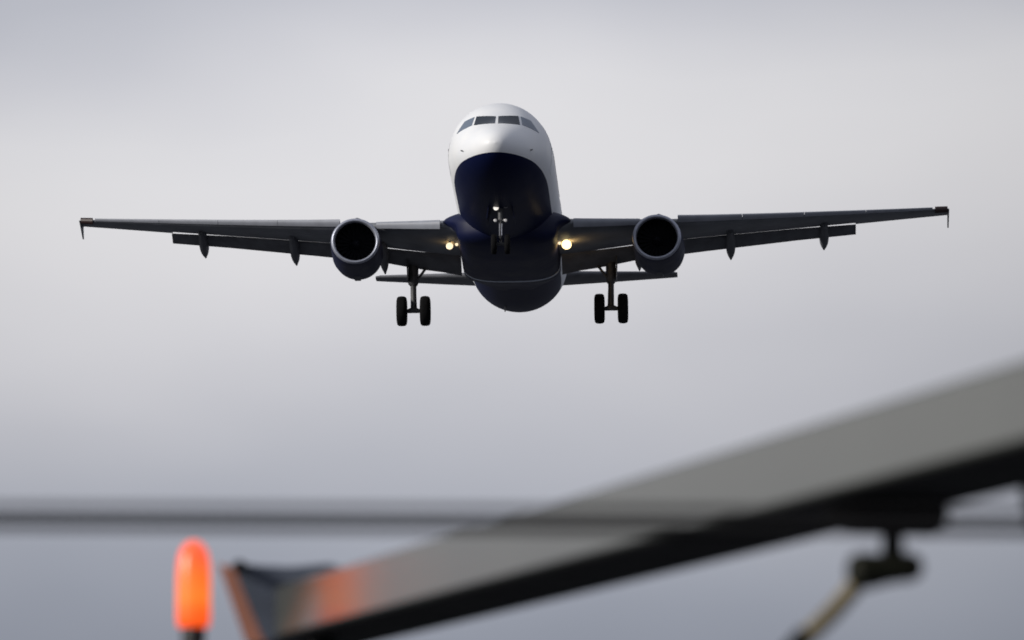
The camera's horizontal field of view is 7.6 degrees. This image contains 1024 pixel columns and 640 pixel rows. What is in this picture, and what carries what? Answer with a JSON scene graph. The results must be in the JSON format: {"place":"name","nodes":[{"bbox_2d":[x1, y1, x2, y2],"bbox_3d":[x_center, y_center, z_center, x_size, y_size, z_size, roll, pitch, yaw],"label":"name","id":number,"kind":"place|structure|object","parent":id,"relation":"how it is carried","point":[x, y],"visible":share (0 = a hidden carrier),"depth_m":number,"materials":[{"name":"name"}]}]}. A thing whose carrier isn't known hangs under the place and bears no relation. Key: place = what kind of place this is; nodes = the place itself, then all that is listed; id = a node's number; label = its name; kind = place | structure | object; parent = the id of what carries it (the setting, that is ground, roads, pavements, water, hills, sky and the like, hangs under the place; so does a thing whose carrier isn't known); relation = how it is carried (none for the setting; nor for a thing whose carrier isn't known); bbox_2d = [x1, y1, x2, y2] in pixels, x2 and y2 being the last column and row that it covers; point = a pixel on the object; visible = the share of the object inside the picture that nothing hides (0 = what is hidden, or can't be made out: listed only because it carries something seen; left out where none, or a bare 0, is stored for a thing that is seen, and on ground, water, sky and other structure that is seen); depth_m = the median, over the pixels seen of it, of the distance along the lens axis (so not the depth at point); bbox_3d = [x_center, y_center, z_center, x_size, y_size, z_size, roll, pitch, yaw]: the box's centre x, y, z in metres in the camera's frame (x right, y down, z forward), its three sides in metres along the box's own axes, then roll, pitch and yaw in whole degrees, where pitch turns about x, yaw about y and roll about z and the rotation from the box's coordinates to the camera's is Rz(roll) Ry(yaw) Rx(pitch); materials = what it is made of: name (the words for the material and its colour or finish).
{"place":"outdoors","nodes":[
{"label":"outdoors","id":0,"kind":"place"},
{"bbox_2d":[0,518,1023,534],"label":"cable","id":1,"kind":"object","parent":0,"point":[510,526],"visible":1,"depth_m":9.29,"materials":[{"name":"black metal"}]},
{"bbox_2d":[0,505,1023,517],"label":"cable","id":2,"kind":"object","parent":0,"point":[531,511],"visible":1,"depth_m":8.60,"materials":[{"name":"black metal"}]},
{"bbox_2d":[0,0,1023,639],"label":"sky","id":3,"kind":"structure","parent":0,"point":[138,368],"materials":[{"name":"grey"}]},
{"bbox_2d":[79,103,948,325],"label":"airliner","id":4,"kind":"object","parent":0,"point":[512,237],"visible":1,"depth_m":296.92,"materials":[{"name":"metal"}]},
{"bbox_2d":[218,360,1023,639],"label":"tilted beam","id":5,"kind":"structure","parent":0,"point":[945,446],"depth_m":12.19,"materials":[{"name":"grey metal"}]},
{"bbox_3d":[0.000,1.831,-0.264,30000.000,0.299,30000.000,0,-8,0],"label":"ground","id":6,"kind":"structure","parent":0,"visible":0},
{"bbox_2d":[176,540,210,639],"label":"obstruction lamp","id":7,"kind":"object","parent":6,"relation":"on","point":[193,612],"visible":1,"depth_m":16.33,"materials":[{"name":"orange glass"}]}
]}

